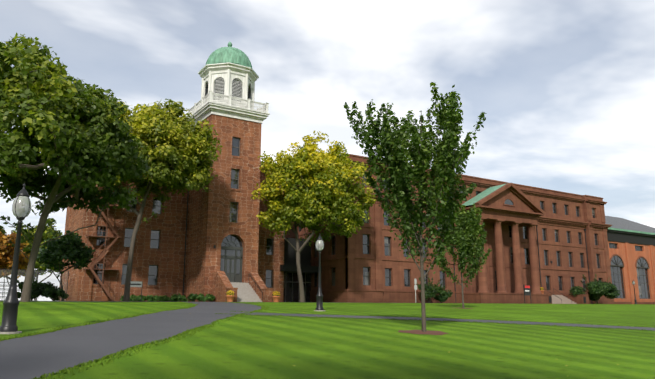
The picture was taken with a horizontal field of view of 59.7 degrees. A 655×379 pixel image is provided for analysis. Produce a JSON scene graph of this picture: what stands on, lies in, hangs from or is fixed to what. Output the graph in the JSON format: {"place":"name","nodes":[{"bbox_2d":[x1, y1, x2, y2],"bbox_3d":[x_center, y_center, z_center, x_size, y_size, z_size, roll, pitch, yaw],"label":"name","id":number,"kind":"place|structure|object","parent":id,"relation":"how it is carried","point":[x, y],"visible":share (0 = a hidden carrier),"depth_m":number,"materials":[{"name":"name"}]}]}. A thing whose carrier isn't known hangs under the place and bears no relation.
{"place":"outdoors","nodes":[
{"label":"outdoors","id":0,"kind":"place"},
{"bbox_2d":[0,301,654,378],"bbox_3d":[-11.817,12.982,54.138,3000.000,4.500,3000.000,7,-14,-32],"label":"ground","id":1,"kind":"structure","parent":0,"point":[258,347],"depth_m":14.32,"materials":[{"name":"green plant"}]},
{"bbox_2d":[0,229,29,275],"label":"tree","id":2,"kind":"object","parent":1,"relation":"on","point":[6,256],"visible":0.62,"depth_m":75.40,"materials":[{"name":"orange plant"}]},
{"bbox_2d":[0,183,30,333],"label":"lamp","id":3,"kind":"object","parent":1,"relation":"on","point":[21,208],"visible":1,"depth_m":13.91,"materials":[{"name":"black metal"}]},
{"bbox_2d":[0,275,36,300],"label":"bleachers","id":4,"kind":"object","parent":1,"relation":"on","point":[4,286],"depth_m":58.23,"materials":[{"name":"grey metal"}]},
{"bbox_2d":[0,268,39,284],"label":"tree","id":5,"kind":"object","parent":1,"relation":"on","point":[18,276],"depth_m":98.37,"materials":[{"name":"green plant"}]},
{"bbox_2d":[17,279,44,300],"bbox_3d":[-22.542,7.678,43.488,2.457,1.727,2.378,7,-14,-32],"label":"bush","id":6,"kind":"object","parent":1,"relation":"on","point":[36,290],"visible":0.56,"depth_m":43.13,"materials":[{"name":"green plant"}]},
{"bbox_2d":[2,269,68,300],"bbox_3d":[-42.085,7.415,45.802,39.073,3.022,0.053,7,-14,-30],"label":"fence","id":7,"kind":"object","parent":1,"relation":"on","point":[40,280],"visible":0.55,"depth_m":54.82,"materials":[{"name":"white"}]},
{"bbox_2d":[11,218,62,299],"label":"tree","id":8,"kind":"object","parent":1,"relation":"on","point":[49,231],"visible":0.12,"depth_m":93.44,"materials":[{"name":"green plant"}]},
{"bbox_2d":[41,281,68,300],"bbox_3d":[-20.726,7.729,43.346,1.979,1.591,2.071,7,-14,-32],"label":"bush","id":9,"kind":"object","parent":1,"relation":"on","point":[53,293],"visible":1,"depth_m":43.01,"materials":[{"name":"green plant"}]},
{"bbox_2d":[37,230,94,300],"bbox_3d":[-21.444,6.316,46.729,4.478,6.069,4.828,7,-14,-32],"label":"tree","id":10,"kind":"object","parent":1,"relation":"on","point":[71,247],"visible":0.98,"depth_m":46.27,"materials":[{"name":"green plant"}]},
{"bbox_2d":[0,32,150,301],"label":"tree","id":11,"kind":"object","parent":1,"relation":"on","point":[76,135],"visible":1,"depth_m":32.92,"materials":[{"name":"green plant"}]},
{"bbox_2d":[130,294,138,300],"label":"bush","id":12,"kind":"object","parent":1,"relation":"on","point":[133,297],"visible":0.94,"depth_m":55.37,"materials":[{"name":"green plant"}]},
{"bbox_2d":[130,281,142,300],"bbox_3d":[-16.971,9.034,50.108,1.360,2.000,0.095,7,-14,-32],"label":"white sign","id":13,"kind":"object","parent":1,"relation":"on","point":[136,284],"visible":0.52,"depth_m":50.33,"materials":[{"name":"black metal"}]},
{"bbox_2d":[137,295,146,300],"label":"bush","id":14,"kind":"object","parent":1,"relation":"on","point":[143,298],"visible":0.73,"depth_m":55.79,"materials":[{"name":"green plant"}]},
{"bbox_2d":[145,295,155,300],"bbox_3d":[-17.528,10.804,56.477,1.149,0.849,1.002,7,-14,-32],"label":"bush","id":15,"kind":"object","parent":1,"relation":"on","point":[150,297],"visible":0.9,"depth_m":56.30,"materials":[{"name":"green plant"}]},
{"bbox_2d":[153,295,163,300],"bbox_3d":[-16.863,10.912,56.858,1.164,0.798,0.987,7,-14,-32],"label":"bush","id":16,"kind":"object","parent":1,"relation":"on","point":[159,298],"visible":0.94,"depth_m":56.69,"materials":[{"name":"green plant"}]},
{"bbox_2d":[101,99,222,300],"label":"tree","id":17,"kind":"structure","parent":1,"relation":"on","point":[184,158],"depth_m":50.64,"materials":[{"name":"green plant"}]},
{"bbox_2d":[162,295,170,300],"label":"bush","id":18,"kind":"object","parent":1,"relation":"on","point":[166,298],"visible":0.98,"depth_m":57.09,"materials":[{"name":"green plant"}]},
{"bbox_2d":[172,293,181,301],"bbox_3d":[-14.418,10.417,54.765,1.218,0.911,0.916,26,-28,-65],"label":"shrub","id":19,"kind":"object","parent":1,"relation":"on","point":[175,298],"visible":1,"depth_m":54.68,"materials":[{"name":"green plant"}]},
{"bbox_2d":[180,295,187,301],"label":"bush","id":20,"kind":"object","parent":1,"relation":"on","point":[184,299],"visible":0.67,"depth_m":58.06,"materials":[{"name":"green plant"}]},
{"bbox_2d":[59,42,321,301],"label":"college","id":21,"kind":"structure","parent":1,"relation":"on","point":[218,241],"depth_m":58.58,"materials":[{"name":"brick"}]},
{"bbox_2d":[187,293,199,301],"bbox_3d":[-12.538,10.112,53.163,1.125,0.869,1.115,7,-14,-32],"label":"bush","id":22,"kind":"object","parent":1,"relation":"on","point":[192,297],"visible":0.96,"depth_m":53.00,"materials":[{"name":"green plant"}]},
{"bbox_2d":[197,293,206,301],"bbox_3d":[-11.806,10.204,53.598,1.148,0.915,0.926,-4,-12,20],"label":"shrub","id":23,"kind":"object","parent":1,"relation":"on","point":[202,297],"visible":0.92,"depth_m":53.32,"materials":[{"name":"green plant"}]},
{"bbox_2d":[205,294,214,301],"bbox_3d":[-11.133,10.302,54.059,0.957,0.861,1.046,7,-14,-32],"label":"bush","id":24,"kind":"object","parent":1,"relation":"on","point":[209,298],"visible":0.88,"depth_m":53.95,"materials":[{"name":"green plant"}]},
{"bbox_2d":[226,295,234,301],"bbox_3d":[-8.645,9.708,50.705,0.750,0.562,0.750,7,-14,-32],"label":"pot","id":25,"kind":"object","parent":1,"relation":"on","point":[230,298],"visible":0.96,"depth_m":50.45,"materials":[{"name":"brown ceramic"}]},
{"bbox_2d":[272,296,279,301],"bbox_3d":[-4.771,10.211,53.135,0.750,0.562,0.750,7,-14,-32],"label":"pot","id":26,"kind":"object","parent":1,"relation":"on","point":[275,298],"visible":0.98,"depth_m":52.87,"materials":[{"name":"brown ceramic"}]},
{"bbox_2d":[251,131,375,301],"bbox_3d":[-1.918,2.683,58.966,13.498,18.145,10.338,7,-14,-32],"label":"yellow tree","id":27,"kind":"object","parent":1,"relation":"on","point":[312,198],"visible":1,"depth_m":56.90,"materials":[{"name":"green plant"}]},
{"bbox_2d":[314,233,325,310],"bbox_3d":[-0.387,4.107,28.282,0.600,3.940,0.600,7,-14,-32],"label":"lamp","id":28,"kind":"object","parent":1,"relation":"on","point":[319,245],"visible":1,"depth_m":28.16,"materials":[{"name":"black metal"}]},
{"bbox_2d":[0,301,654,378],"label":"paths","id":29,"kind":"structure","parent":1,"relation":"on","point":[32,357],"depth_m":13.84,"materials":[{"name":"grey asphalt"}]},
{"bbox_2d":[344,82,486,331],"bbox_3d":[3.203,0.638,18.064,4.385,7.867,3.940,-7,-14,30],"label":"young tree","id":30,"kind":"object","parent":1,"relation":"on","point":[448,159],"visible":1,"depth_m":17.79,"materials":[{"name":"green plant"}]},
{"bbox_2d":[414,278,416,301],"bbox_3d":[9.446,10.848,61.197,0.400,2.600,0.100,7,-14,-32],"label":"pole sign","id":31,"kind":"object","parent":1,"relation":"on","point":[415,283],"visible":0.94,"depth_m":61.24,"materials":[{"name":"grey metal"}]},
{"bbox_2d":[398,330,448,334],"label":"mulch","id":32,"kind":"object","parent":1,"relation":"on","point":[426,332],"visible":0.93,"depth_m":17.32,"materials":[{"name":"brown soil"}]},
{"bbox_2d":[417,277,442,302],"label":"shrub","id":33,"kind":"object","parent":1,"relation":"on","point":[432,290],"visible":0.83,"depth_m":66.73,"materials":[{"name":"green plant"}]},
{"bbox_2d":[433,285,452,302],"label":"shrub","id":34,"kind":"object","parent":1,"relation":"on","point":[443,295],"visible":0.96,"depth_m":68.01,"materials":[{"name":"green plant"}]},
{"bbox_2d":[285,153,613,303],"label":"college","id":35,"kind":"structure","parent":1,"relation":"on","point":[553,244],"depth_m":75.41,"materials":[{"name":"brick"}]},
{"bbox_2d":[435,203,491,307],"bbox_3d":[9.197,4.386,37.675,4.117,7.067,3.296,7,-14,-32],"label":"young tree","id":36,"kind":"object","parent":1,"relation":"on","point":[468,241],"visible":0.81,"depth_m":37.30,"materials":[{"name":"green plant"}]},
{"bbox_2d":[523,285,530,300],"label":"sign","id":37,"kind":"object","parent":1,"relation":"on","point":[527,290],"visible":0.81,"depth_m":70.52,"materials":[{"name":"red metal"}]},
{"bbox_2d":[568,274,620,303],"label":"shrub","id":38,"kind":"object","parent":1,"relation":"on","point":[596,289],"visible":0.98,"depth_m":82.18,"materials":[{"name":"green plant"}]},
{"bbox_2d":[605,216,654,303],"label":"building","id":39,"kind":"structure","parent":1,"relation":"on","point":[631,246],"depth_m":106.50,"materials":[{"name":"brick"}]},
{"bbox_2d":[632,280,636,303],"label":"lamp","id":40,"kind":"object","parent":1,"relation":"on","point":[633,283],"visible":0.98,"depth_m":95.92,"materials":[{"name":"black metal"}]},
{"bbox_2d":[0,0,654,300],"label":"sky","id":41,"kind":"structure","parent":0,"point":[565,89],"materials":[{"name":"white"}]}
]}

